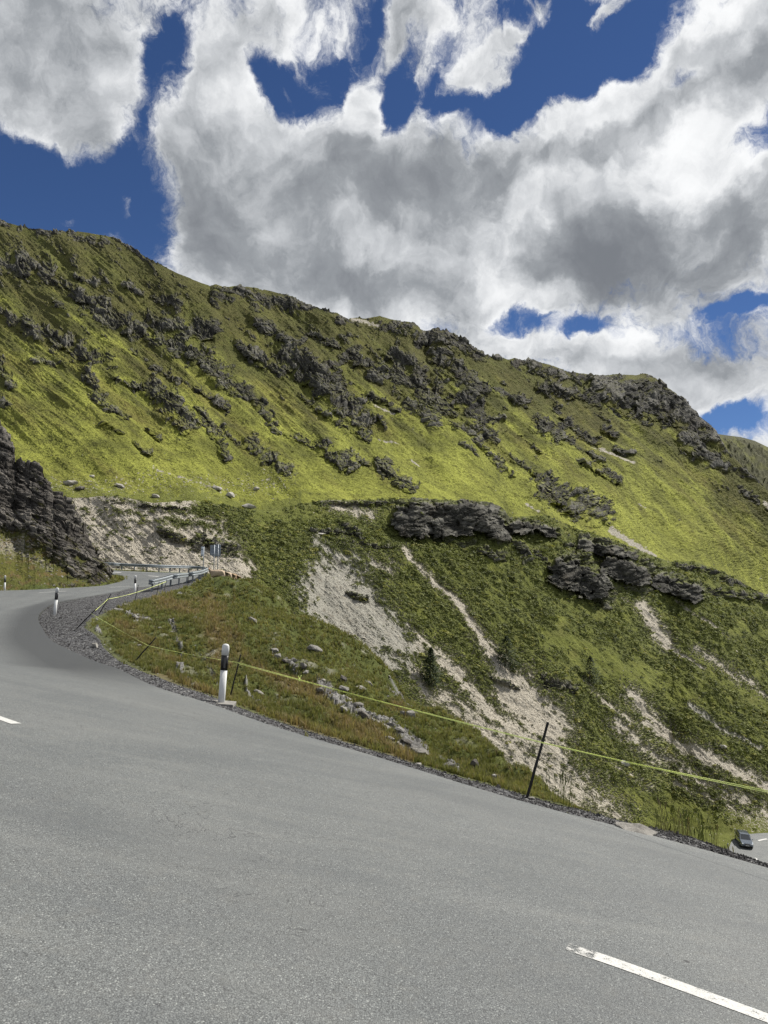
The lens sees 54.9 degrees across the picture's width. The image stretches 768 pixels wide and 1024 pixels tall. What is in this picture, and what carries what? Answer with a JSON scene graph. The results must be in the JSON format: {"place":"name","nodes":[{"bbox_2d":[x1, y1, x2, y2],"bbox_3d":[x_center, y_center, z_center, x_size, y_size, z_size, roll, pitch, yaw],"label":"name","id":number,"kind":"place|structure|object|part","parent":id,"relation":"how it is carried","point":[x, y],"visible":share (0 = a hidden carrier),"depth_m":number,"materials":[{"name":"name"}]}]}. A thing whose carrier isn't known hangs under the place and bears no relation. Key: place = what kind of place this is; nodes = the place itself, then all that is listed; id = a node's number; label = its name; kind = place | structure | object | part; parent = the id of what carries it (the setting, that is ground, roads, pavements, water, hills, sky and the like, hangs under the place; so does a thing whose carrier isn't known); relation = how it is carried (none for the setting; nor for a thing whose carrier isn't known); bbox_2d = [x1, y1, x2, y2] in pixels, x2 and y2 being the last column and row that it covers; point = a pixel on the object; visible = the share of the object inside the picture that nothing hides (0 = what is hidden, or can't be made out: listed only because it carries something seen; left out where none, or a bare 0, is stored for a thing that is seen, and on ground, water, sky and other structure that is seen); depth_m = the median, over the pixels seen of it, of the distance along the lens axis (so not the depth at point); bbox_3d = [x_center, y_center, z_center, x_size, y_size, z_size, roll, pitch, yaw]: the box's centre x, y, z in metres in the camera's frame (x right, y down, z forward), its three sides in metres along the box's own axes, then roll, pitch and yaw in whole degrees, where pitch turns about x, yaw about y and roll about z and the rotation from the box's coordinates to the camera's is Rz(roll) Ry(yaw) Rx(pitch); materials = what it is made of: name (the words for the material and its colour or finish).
{"place":"outdoors","nodes":[
{"label":"outdoors","id":0,"kind":"place"},
{"bbox_2d":[0,420,113,590],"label":"rock bluff","id":1,"kind":"structure","parent":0,"point":[34,507],"depth_m":51.90,"materials":[{"name":"grey stone"}]},
{"bbox_2d":[0,530,110,589],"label":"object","id":2,"kind":"object","parent":1,"relation":"on","point":[31,558],"visible":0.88,"depth_m":49.47,"materials":[{"name":"green plant"}]},
{"bbox_2d":[0,570,767,1023],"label":"road","id":3,"kind":"structure","parent":0,"point":[166,856],"depth_m":4.97,"materials":[{"name":"grey asphalt"}]},
{"bbox_2d":[0,716,18,723],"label":"road marking","id":4,"kind":"object","parent":3,"relation":"on","point":[7,720],"visible":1,"depth_m":7.99,"materials":[{"name":"paint"}]},
{"bbox_2d":[103,562,208,591],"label":"guardrail","id":5,"kind":"object","parent":3,"relation":"on","point":[179,575],"visible":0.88,"depth_m":57.81,"materials":[{"name":"metal"}]},
{"bbox_2d":[566,945,767,1021],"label":"road marking","id":6,"kind":"object","parent":3,"relation":"on","point":[704,994],"visible":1,"depth_m":4.22,"materials":[{"name":"paint"}]},
{"bbox_2d":[0,219,767,593],"bbox_3d":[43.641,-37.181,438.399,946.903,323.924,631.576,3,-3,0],"label":"mountain","id":7,"kind":"structure","parent":0,"point":[352,383],"depth_m":260.54,"materials":[{"name":"green plant"}]},
{"bbox_2d":[62,480,77,484],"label":"boulder","id":8,"kind":"object","parent":7,"relation":"on","point":[69,482],"visible":1,"depth_m":136.63,"materials":[{"name":"grey stone"}]},
{"bbox_2d":[75,486,85,489],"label":"boulder","id":9,"kind":"object","parent":7,"relation":"on","point":[80,488],"visible":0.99,"depth_m":134.61,"materials":[{"name":"grey stone"}]},
{"bbox_2d":[212,485,221,490],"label":"boulder","id":10,"kind":"object","parent":7,"relation":"on","point":[217,488],"visible":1,"depth_m":153.75,"materials":[{"name":"grey stone"}]},
{"bbox_2d":[226,492,234,497],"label":"boulder","id":11,"kind":"object","parent":7,"relation":"on","point":[230,494],"visible":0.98,"depth_m":153.92,"materials":[{"name":"grey stone"}]},
{"bbox_2d":[242,504,256,508],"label":"boulder","id":12,"kind":"object","parent":7,"relation":"on","point":[250,506],"visible":0.92,"depth_m":152.45,"materials":[{"name":"grey stone"}]},
{"bbox_2d":[0,226,767,591],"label":"shrubs","id":13,"kind":"object","parent":7,"relation":"on","point":[372,430],"visible":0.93,"depth_m":258.71,"materials":[{"name":"green plant"}]},
{"bbox_2d":[6,381,764,578],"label":"stones","id":14,"kind":"object","parent":7,"relation":"on","point":[238,479],"visible":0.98,"depth_m":155.68,"materials":[{"name":"grey stone"}]},
{"bbox_2d":[0,0,767,446],"label":"sky","id":15,"kind":"structure","parent":0,"point":[578,186],"materials":[{"name":"white"}]},
{"bbox_2d":[11,568,765,865],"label":"ground","id":16,"kind":"structure","parent":0,"point":[142,591],"depth_m":19.71,"materials":[{"name":"green plant"}]},
{"bbox_2d":[4,575,5,590],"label":"delineator post","id":17,"kind":"object","parent":16,"relation":"on","point":[4,582],"visible":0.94,"depth_m":43.94,"materials":[{"name":"white plastic"}]},
{"bbox_2d":[136,637,155,659],"bbox_3d":[-5.542,3.240,16.893,0.647,0.794,0.036,2,-3,3],"label":"fence stake","id":18,"kind":"object","parent":16,"relation":"on","point":[145,648],"visible":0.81,"depth_m":16.89,"materials":[{"name":"brown wood"}]},
{"bbox_2d":[201,546,203,568],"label":"road sign","id":19,"kind":"object","parent":16,"relation":"on","point":[202,551],"visible":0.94,"depth_m":67.83,"materials":[{"name":"metal"}]},
{"bbox_2d":[210,545,214,569],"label":"road sign","id":20,"kind":"object","parent":16,"relation":"on","point":[212,550],"visible":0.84,"depth_m":68.93,"materials":[{"name":"metal"}]},
{"bbox_2d":[214,544,220,569],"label":"road sign","id":21,"kind":"object","parent":16,"relation":"on","point":[217,549],"visible":0.95,"depth_m":67.44,"materials":[{"name":"metal"}]},
{"bbox_2d":[208,568,229,576],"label":"sheep","id":22,"kind":"object","parent":16,"relation":"on","point":[215,573],"visible":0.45,"depth_m":60.02},
{"bbox_2d":[230,654,240,694],"bbox_3d":[-2.919,3.318,14.344,0.247,1.115,0.034,2,-3,8],"label":"fence stake","id":23,"kind":"object","parent":16,"relation":"on","point":[235,675],"visible":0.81,"depth_m":14.34,"materials":[{"name":"brown wood"}]},
{"bbox_2d":[271,648,278,652],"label":"boulder","id":24,"kind":"object","parent":16,"relation":"on","point":[275,650],"visible":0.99,"depth_m":21.08,"materials":[{"name":"grey stone"}]},
{"bbox_2d":[300,662,306,668],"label":"boulder","id":25,"kind":"object","parent":16,"relation":"on","point":[303,665],"visible":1,"depth_m":19.76,"materials":[{"name":"grey stone"}]},
{"bbox_2d":[307,644,322,651],"bbox_3d":[-2.163,4.284,23.157,0.554,0.225,0.325,20,11,20],"label":"boulder","id":26,"kind":"object","parent":16,"relation":"on","point":[315,648],"visible":0.89,"depth_m":23.07,"materials":[{"name":"grey stone"}]},
{"bbox_2d":[74,580,562,804],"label":"stones","id":27,"kind":"object","parent":16,"relation":"on","point":[289,660],"visible":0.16,"depth_m":17.97,"materials":[{"name":"grey stone"}]},
{"bbox_2d":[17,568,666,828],"bbox_3d":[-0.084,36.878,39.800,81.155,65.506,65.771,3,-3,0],"label":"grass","id":28,"kind":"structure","parent":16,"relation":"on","point":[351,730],"depth_m":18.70,"materials":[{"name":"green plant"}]},
{"bbox_2d":[340,675,346,682],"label":"boulder","id":29,"kind":"object","parent":16,"relation":"on","point":[343,678],"visible":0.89,"depth_m":19.21,"materials":[{"name":"grey stone"}]},
{"bbox_2d":[339,685,348,690],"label":"boulder","id":30,"kind":"object","parent":16,"relation":"on","point":[343,688],"visible":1,"depth_m":18.54,"materials":[{"name":"grey stone"}]},
{"bbox_2d":[353,701,363,707],"bbox_3d":[-0.621,4.588,17.578,0.302,0.160,0.177,2,5,12],"label":"boulder","id":31,"kind":"object","parent":16,"relation":"on","point":[357,704],"visible":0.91,"depth_m":17.52,"materials":[{"name":"grey stone"}]},
{"bbox_2d":[358,710,370,718],"bbox_3d":[-0.423,4.564,16.622,0.345,0.128,0.186,34,5,1],"label":"boulder","id":32,"kind":"object","parent":16,"relation":"on","point":[365,715],"visible":0.82,"depth_m":16.55,"materials":[{"name":"grey stone"}]},
{"bbox_2d":[394,727,404,732],"bbox_3d":[0.301,4.067,13.809,0.218,0.088,0.142,22,5,1],"label":"boulder","id":33,"kind":"object","parent":16,"relation":"on","point":[400,729],"visible":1,"depth_m":13.76,"materials":[{"name":"grey stone"}]},
{"bbox_2d":[401,738,412,744],"bbox_3d":[0.401,4.213,13.568,0.266,0.101,0.150,2,-3,5],"label":"boulder","id":34,"kind":"object","parent":16,"relation":"on","point":[407,741],"visible":0.98,"depth_m":13.52,"materials":[{"name":"grey stone"}]},
{"bbox_2d":[406,710,414,718],"bbox_3d":[0.610,4.595,16.693,0.167,0.218,0.246,5,-4,-34],"label":"boulder","id":35,"kind":"object","parent":16,"relation":"on","point":[411,713],"visible":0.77,"depth_m":16.68,"materials":[{"name":"grey stone"}]},
{"bbox_2d":[411,748,429,755],"bbox_3d":[0.660,4.392,13.518,0.362,0.136,0.199,14,5,3],"label":"boulder","id":36,"kind":"object","parent":16,"relation":"on","point":[421,750],"visible":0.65,"depth_m":13.47,"materials":[{"name":"grey stone"}]},
{"bbox_2d":[470,759,478,765],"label":"boulder","id":37,"kind":"object","parent":16,"relation":"on","point":[474,761],"visible":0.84,"depth_m":12.23,"materials":[{"name":"grey stone"}]},
{"bbox_2d":[38,592,767,867],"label":"gravel","id":38,"kind":"structure","parent":0,"point":[693,842],"depth_m":11.52,"materials":[{"name":"grey gravel"}]},
{"bbox_2d":[53,588,58,614],"bbox_3d":[-12.455,3.511,28.051,0.131,1.284,0.088,4,-3,0],"label":"delineator post","id":39,"kind":"object","parent":38,"relation":"on","point":[55,600],"visible":0.95,"depth_m":28.03,"materials":[{"name":"white plastic"}]},
{"bbox_2d":[134,575,135,592],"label":"delineator post","id":40,"kind":"object","parent":38,"relation":"on","point":[135,584],"visible":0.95,"depth_m":44.54,"materials":[{"name":"white plastic"}]},
{"bbox_2d":[214,644,235,707],"bbox_3d":[-2.917,3.059,13.399,0.490,1.334,0.319,4,-3,0],"label":"delineator post","id":41,"kind":"object","parent":38,"relation":"on","point":[223,673],"visible":0.86,"depth_m":13.37,"materials":[{"name":"white plastic"}]},
{"bbox_2d":[526,722,548,797],"bbox_3d":[1.979,3.379,9.711,0.336,1.248,0.041,2,-3,5],"label":"fence stake","id":42,"kind":"object","parent":38,"relation":"on","point":[536,763],"visible":0.81,"depth_m":9.70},
{"bbox_2d":[615,822,657,835],"bbox_3d":[2.918,3.739,8.622,0.517,0.210,0.305,1,-4,21],"label":"boulder","id":43,"kind":"object","parent":38,"relation":"on","point":[639,828],"visible":0.56,"depth_m":8.59,"materials":[{"name":"beige stone"}]},
{"bbox_2d":[71,495,767,847],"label":"hill","id":44,"kind":"structure","parent":0,"point":[571,570],"depth_m":119.36,"materials":[{"name":"green plant"}]},
{"bbox_2d":[79,506,238,569],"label":"shrubs","id":45,"kind":"object","parent":44,"relation":"on","point":[127,537],"visible":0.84,"depth_m":96.34,"materials":[{"name":"green plant"}]},
{"bbox_2d":[86,503,240,571],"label":"stones","id":46,"kind":"object","parent":44,"relation":"on","point":[141,568],"visible":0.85,"depth_m":95.99,"materials":[{"name":"grey stone"}]},
{"bbox_2d":[72,494,767,829],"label":"shrubs","id":47,"kind":"object","parent":44,"relation":"on","point":[402,573],"visible":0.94,"depth_m":120.23,"materials":[{"name":"green plant"}]},
{"bbox_2d":[76,496,766,819],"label":"scree","id":48,"kind":"structure","parent":44,"relation":"on","point":[358,619],"depth_m":99.70,"materials":[{"name":"gravel"}]},
{"bbox_2d":[419,647,442,688],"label":"conifer","id":49,"kind":"object","parent":44,"relation":"on","point":[429,659],"visible":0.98,"depth_m":95.03,"materials":[{"name":"green plant"}]},
{"bbox_2d":[493,635,522,669],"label":"conifer","id":50,"kind":"object","parent":44,"relation":"on","point":[506,638],"visible":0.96,"depth_m":108.05,"materials":[{"name":"green plant"}]},
{"bbox_2d":[578,656,600,684],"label":"conifer","id":51,"kind":"object","parent":44,"relation":"on","point":[590,659],"visible":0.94,"depth_m":117.06,"materials":[{"name":"green plant"}]},
{"bbox_2d":[200,581,733,852],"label":"grass","id":52,"kind":"structure","parent":0,"point":[700,836],"depth_m":10.39,"materials":[{"name":"green plant"}]},
{"bbox_2d":[719,434,767,489],"bbox_3d":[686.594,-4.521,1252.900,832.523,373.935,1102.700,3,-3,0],"label":"mountain","id":53,"kind":"structure","parent":0,"point":[751,456],"depth_m":1337.35,"materials":[{"name":"green plant"}]},
{"bbox_2d":[729,833,767,862],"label":"road","id":54,"kind":"structure","parent":0,"point":[759,850],"depth_m":108.55,"materials":[{"name":"grey asphalt"}]},
{"bbox_2d":[735,829,752,847],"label":"car","id":55,"kind":"object","parent":54,"relation":"on","point":[742,838],"visible":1,"depth_m":109.60,"materials":[{"name":"silver metal"}]},
{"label":"windows","id":56,"kind":"part","parent":55,"relation":"part of","materials":[{"name":"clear glass"}]},
{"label":"fence stake","id":57,"kind":"object","parent":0,"visible":0},
{"bbox_2d":[91,583,767,790],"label":"fence tape","id":58,"kind":"object","parent":57,"relation":"attached to","point":[463,722],"visible":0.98,"depth_m":10.41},
{"bbox_2d":[238,663,767,792],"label":"fence tape","id":59,"kind":"object","parent":57,"relation":"attached to","point":[531,740],"visible":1,"depth_m":9.72,"materials":[{"name":"yellow plastic"}]}
]}

